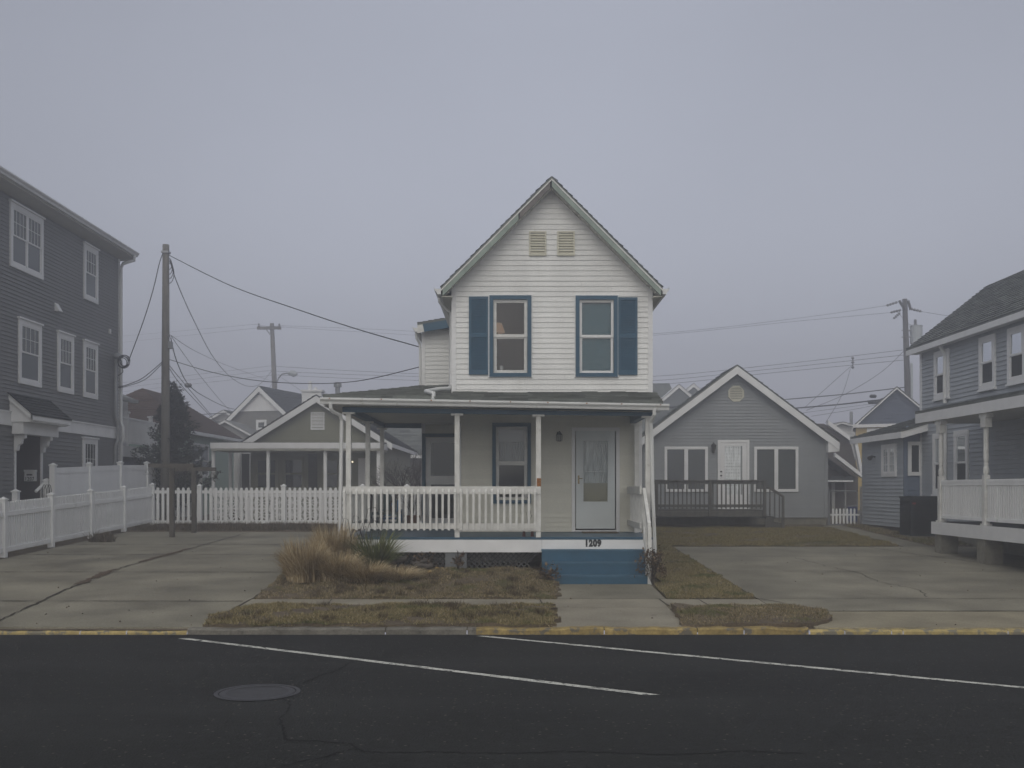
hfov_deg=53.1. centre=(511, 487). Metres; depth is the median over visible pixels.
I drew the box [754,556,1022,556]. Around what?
concrete joint
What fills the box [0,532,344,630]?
driveway
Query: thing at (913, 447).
window
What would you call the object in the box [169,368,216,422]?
overhead wire
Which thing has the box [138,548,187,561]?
joint weeds
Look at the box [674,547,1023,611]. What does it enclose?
parking pad
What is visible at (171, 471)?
clothesline post
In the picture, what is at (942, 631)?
driveway kerb
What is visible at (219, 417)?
distant house
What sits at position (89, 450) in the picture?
window
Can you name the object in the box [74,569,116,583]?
joint weeds
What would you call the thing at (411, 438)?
grey roofed house
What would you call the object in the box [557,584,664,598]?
path
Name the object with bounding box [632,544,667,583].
dry shrub
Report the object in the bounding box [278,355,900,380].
overhead wire
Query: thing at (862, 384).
overhead wire
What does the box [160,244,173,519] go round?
utility pole
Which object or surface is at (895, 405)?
house
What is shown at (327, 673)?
road crack
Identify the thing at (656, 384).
overhead wire
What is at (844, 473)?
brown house
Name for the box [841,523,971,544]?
side grass
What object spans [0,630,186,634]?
dropped kerb
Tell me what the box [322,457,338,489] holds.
window
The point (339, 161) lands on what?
sky
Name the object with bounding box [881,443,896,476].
window
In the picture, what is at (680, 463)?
window
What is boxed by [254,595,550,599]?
grass fringe
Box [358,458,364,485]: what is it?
door
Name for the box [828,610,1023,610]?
concrete joint
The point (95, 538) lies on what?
weed tuft
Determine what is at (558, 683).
parking line
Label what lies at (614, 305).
window
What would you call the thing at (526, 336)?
window
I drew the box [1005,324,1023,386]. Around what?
window
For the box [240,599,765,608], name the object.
sidewalk
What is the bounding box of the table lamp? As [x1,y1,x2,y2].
[496,323,504,369]
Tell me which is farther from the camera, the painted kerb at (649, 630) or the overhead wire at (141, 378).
the overhead wire at (141, 378)
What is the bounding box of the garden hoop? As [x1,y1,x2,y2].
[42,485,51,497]
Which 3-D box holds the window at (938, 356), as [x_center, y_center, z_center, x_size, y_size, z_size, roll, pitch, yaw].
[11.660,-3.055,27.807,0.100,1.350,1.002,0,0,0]
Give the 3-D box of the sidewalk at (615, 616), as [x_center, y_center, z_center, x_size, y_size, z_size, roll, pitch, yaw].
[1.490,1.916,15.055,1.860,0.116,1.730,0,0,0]
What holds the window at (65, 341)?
in the grey house at (62, 366)
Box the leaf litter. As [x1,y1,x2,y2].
[36,547,1012,624]
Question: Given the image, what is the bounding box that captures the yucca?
[339,528,412,568]
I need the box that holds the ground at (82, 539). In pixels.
[0,507,1005,629]
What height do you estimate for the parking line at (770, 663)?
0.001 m
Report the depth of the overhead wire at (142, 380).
34.72 m
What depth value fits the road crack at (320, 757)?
7.65 m
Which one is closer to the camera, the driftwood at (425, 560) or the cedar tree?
the driftwood at (425, 560)
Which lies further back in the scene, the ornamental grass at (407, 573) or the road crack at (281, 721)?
the ornamental grass at (407, 573)
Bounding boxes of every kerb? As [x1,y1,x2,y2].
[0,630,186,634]
[187,626,475,634]
[476,626,808,634]
[809,628,1023,634]
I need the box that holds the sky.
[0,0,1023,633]
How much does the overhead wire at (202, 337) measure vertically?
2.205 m
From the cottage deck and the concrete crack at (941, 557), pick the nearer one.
the concrete crack at (941, 557)
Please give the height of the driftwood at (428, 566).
0.186 m
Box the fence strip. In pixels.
[111,524,364,532]
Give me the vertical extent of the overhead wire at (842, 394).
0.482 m
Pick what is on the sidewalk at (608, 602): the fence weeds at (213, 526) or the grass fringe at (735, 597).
the grass fringe at (735, 597)
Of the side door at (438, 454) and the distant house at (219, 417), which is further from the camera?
the distant house at (219, 417)
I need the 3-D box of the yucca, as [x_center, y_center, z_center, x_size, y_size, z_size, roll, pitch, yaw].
[-2.559,1.138,18.831,1.511,0.837,1.453,0,0,0]
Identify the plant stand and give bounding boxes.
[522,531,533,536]
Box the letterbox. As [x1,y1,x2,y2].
[24,470,36,480]
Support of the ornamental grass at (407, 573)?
on the front yard at (418, 580)
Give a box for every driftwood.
[387,556,406,565]
[399,562,433,570]
[411,558,427,564]
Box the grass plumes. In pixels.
[342,507,390,555]
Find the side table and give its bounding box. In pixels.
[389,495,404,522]
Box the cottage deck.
[650,480,784,527]
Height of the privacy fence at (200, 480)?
1.830 m
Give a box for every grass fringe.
[220,622,553,626]
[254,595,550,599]
[671,595,751,598]
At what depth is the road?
9.61 m
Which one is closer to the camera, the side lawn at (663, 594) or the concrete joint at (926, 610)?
the concrete joint at (926, 610)
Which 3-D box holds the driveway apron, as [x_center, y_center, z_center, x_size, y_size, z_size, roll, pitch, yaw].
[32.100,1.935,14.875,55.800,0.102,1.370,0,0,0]
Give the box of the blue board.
[848,507,856,521]
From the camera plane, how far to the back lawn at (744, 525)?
27.89 m
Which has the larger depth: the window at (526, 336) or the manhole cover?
the window at (526, 336)
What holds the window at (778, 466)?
in the grey cottage at (760, 430)
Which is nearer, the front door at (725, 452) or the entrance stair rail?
the entrance stair rail
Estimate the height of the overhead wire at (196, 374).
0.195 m
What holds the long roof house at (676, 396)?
on the ground at (82, 539)
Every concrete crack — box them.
[797,558,926,596]
[870,547,1022,567]
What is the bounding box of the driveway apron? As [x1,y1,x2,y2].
[813,612,1023,630]
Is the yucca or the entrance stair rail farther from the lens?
the entrance stair rail
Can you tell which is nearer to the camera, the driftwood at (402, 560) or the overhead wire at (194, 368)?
the driftwood at (402, 560)
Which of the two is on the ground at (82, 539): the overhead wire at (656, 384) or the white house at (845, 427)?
the white house at (845, 427)
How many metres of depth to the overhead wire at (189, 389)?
42.82 m
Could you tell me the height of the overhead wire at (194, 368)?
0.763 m
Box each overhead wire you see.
[118,363,162,387]
[119,361,162,386]
[123,366,266,382]
[123,370,269,387]
[127,253,162,362]
[169,255,421,347]
[169,359,418,383]
[169,365,212,416]
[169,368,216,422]
[170,261,270,386]
[170,338,234,409]
[171,335,270,380]
[171,336,220,400]
[272,312,889,334]
[276,350,899,375]
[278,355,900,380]
[286,360,901,384]
[301,306,880,333]
[784,387,903,399]
[795,399,878,408]
[806,351,903,410]
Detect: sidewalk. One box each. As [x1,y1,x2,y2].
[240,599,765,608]
[552,607,681,628]
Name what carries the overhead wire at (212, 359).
attached to the utility pole at (167, 344)
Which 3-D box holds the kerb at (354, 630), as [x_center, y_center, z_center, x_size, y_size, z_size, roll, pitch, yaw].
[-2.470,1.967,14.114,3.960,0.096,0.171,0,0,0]
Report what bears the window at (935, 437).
in the blue grey house at (956, 446)
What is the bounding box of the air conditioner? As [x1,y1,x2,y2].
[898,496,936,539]
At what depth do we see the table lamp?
21.52 m
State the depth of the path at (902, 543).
28.48 m
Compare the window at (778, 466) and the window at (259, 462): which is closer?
the window at (778, 466)
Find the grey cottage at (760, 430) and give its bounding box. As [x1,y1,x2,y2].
[642,365,839,525]
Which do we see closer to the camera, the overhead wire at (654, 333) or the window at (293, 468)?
the window at (293, 468)
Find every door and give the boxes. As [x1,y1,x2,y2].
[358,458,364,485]
[422,433,454,522]
[576,431,614,528]
[720,442,746,507]
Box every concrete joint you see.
[0,532,247,619]
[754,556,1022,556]
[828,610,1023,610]
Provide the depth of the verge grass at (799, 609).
14.94 m
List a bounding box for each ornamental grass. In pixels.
[269,533,339,582]
[295,516,367,560]
[296,546,378,581]
[321,559,406,582]
[366,564,440,580]
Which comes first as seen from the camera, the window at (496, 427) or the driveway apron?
the driveway apron
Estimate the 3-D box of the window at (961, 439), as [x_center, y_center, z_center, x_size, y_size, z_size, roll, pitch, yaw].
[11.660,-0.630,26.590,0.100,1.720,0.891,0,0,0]
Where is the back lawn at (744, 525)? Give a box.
[651,524,897,546]
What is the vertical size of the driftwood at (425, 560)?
0.149 m
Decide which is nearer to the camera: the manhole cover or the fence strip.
the manhole cover
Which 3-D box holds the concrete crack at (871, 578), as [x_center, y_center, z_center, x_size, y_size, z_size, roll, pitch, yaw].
[6.768,1.697,20.096,0.284,0.234,6.192,0,0,-5]
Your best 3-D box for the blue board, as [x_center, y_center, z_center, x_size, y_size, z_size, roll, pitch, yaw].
[11.172,0.872,33.615,0.302,0.498,0.030,0,0,0]
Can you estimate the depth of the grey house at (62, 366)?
29.41 m
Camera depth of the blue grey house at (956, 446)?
25.40 m
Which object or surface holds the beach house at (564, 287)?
on the ground at (82, 539)
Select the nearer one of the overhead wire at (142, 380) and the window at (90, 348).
the window at (90, 348)
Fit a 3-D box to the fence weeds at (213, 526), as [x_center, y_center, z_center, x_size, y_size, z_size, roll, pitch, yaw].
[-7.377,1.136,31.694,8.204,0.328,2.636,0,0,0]
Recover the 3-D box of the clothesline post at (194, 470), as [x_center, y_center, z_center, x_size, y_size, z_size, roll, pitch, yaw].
[-9.316,0.373,30.092,1.515,1.934,0.136,0,0,0]
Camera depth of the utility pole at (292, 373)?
73.85 m
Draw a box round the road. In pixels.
[0,634,1023,767]
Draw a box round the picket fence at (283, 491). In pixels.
[154,484,421,523]
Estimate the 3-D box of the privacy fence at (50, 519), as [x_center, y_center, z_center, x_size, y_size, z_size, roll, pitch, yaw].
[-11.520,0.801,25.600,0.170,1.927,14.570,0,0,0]
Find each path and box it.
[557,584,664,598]
[824,525,931,546]
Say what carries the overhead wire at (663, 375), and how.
attached to the utility pole at (916, 331)
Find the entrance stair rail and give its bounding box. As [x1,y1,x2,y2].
[11,478,48,501]
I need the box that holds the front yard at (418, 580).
[255,566,561,598]
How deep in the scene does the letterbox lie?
28.50 m
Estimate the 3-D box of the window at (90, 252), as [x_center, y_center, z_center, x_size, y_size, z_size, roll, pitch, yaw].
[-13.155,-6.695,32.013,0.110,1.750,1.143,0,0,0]
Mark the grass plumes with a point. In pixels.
(367, 529)
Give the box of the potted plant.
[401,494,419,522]
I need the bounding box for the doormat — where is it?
[581,531,618,532]
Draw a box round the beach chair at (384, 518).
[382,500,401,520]
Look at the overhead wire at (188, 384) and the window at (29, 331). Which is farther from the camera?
the overhead wire at (188, 384)
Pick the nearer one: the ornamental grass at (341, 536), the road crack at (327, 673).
the road crack at (327, 673)
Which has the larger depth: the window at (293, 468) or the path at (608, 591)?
the window at (293, 468)
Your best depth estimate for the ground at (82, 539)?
25.35 m
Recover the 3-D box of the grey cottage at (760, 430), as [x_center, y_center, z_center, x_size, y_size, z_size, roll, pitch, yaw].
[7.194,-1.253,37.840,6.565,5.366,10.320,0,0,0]
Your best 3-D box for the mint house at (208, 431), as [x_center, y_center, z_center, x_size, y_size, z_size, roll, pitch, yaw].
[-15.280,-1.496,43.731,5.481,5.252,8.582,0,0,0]
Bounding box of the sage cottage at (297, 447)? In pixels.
[210,381,417,519]
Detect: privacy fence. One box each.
[0,483,155,557]
[48,461,159,518]
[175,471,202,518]
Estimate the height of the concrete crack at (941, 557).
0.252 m
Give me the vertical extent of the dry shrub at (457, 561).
0.385 m
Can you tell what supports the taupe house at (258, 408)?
on the ground at (82, 539)
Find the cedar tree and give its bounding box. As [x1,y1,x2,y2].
[130,380,222,509]
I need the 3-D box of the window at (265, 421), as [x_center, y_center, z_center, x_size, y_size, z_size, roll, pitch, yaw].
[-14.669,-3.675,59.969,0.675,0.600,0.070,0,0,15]
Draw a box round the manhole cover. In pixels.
[214,684,300,700]
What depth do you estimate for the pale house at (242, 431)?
55.98 m
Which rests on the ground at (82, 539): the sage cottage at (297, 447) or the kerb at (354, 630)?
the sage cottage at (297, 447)
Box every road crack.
[278,698,343,742]
[283,749,351,764]
[304,662,349,682]
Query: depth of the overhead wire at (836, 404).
57.09 m
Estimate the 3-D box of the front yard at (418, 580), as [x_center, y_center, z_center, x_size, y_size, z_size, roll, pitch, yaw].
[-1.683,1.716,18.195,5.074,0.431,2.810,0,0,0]
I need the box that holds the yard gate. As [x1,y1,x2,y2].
[827,486,861,524]
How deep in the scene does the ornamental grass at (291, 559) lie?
17.93 m
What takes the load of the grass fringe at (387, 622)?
on the kerb at (354, 630)
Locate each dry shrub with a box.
[407,551,438,568]
[450,551,464,568]
[534,562,561,579]
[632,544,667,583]
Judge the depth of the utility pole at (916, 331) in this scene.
54.88 m
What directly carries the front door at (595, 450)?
in the beach house at (564, 287)
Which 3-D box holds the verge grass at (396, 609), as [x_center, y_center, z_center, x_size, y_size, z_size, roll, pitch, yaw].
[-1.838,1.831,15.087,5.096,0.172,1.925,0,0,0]
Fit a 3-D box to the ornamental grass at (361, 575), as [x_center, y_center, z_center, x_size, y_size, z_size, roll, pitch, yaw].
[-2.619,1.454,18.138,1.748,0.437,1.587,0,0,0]
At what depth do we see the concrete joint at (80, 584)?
17.51 m
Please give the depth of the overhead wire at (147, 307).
34.79 m
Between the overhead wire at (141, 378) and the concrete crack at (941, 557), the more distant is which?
the overhead wire at (141, 378)
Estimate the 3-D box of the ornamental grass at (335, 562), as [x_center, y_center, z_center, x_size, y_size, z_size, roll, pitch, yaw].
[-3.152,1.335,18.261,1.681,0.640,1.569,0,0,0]
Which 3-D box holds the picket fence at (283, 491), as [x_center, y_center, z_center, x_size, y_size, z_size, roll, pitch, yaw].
[-6.163,0.547,32.800,10.573,1.340,0.170,0,0,0]
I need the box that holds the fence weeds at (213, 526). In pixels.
[130,519,390,530]
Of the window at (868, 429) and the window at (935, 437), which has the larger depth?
the window at (868, 429)
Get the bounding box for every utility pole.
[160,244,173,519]
[257,323,297,388]
[886,299,922,398]
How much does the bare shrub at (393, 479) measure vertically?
2.464 m
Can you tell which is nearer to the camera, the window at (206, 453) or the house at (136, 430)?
the house at (136, 430)
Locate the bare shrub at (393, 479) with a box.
[364,450,421,514]
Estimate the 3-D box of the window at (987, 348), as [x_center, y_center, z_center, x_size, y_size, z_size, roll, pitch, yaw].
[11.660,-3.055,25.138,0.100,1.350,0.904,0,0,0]
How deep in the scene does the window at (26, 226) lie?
27.72 m
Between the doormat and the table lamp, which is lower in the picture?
the doormat
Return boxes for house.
[0,166,139,500]
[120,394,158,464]
[126,388,242,514]
[209,410,232,421]
[218,419,256,506]
[225,386,301,430]
[320,176,669,584]
[384,428,421,508]
[642,383,699,432]
[818,420,861,513]
[829,412,854,457]
[850,270,1023,563]
[852,387,919,509]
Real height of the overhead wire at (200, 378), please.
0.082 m
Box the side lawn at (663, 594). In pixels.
[654,547,753,598]
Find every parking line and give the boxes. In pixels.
[180,638,659,694]
[482,636,1023,687]
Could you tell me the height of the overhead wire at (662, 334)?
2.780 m
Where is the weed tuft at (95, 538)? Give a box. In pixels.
[82,530,116,541]
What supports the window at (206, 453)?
in the mint house at (208, 431)
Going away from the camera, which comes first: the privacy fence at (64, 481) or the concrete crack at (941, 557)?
the concrete crack at (941, 557)
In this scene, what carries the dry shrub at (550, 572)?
on the front yard at (418, 580)
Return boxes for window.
[8,199,45,279]
[17,316,43,387]
[56,330,75,394]
[81,436,99,466]
[82,241,99,304]
[82,339,99,399]
[191,443,208,477]
[254,457,278,489]
[256,420,266,429]
[282,457,304,489]
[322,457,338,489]
[489,295,530,376]
[492,423,530,503]
[576,295,617,376]
[664,447,707,491]
[754,447,797,491]
[867,428,879,431]
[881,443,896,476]
[908,442,919,475]
[931,433,938,495]
[932,348,949,401]
[953,429,969,479]
[977,333,996,391]
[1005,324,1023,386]
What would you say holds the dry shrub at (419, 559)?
on the front yard at (418, 580)
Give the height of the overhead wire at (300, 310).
4.692 m
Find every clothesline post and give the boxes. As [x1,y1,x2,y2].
[145,464,193,536]
[175,467,216,532]

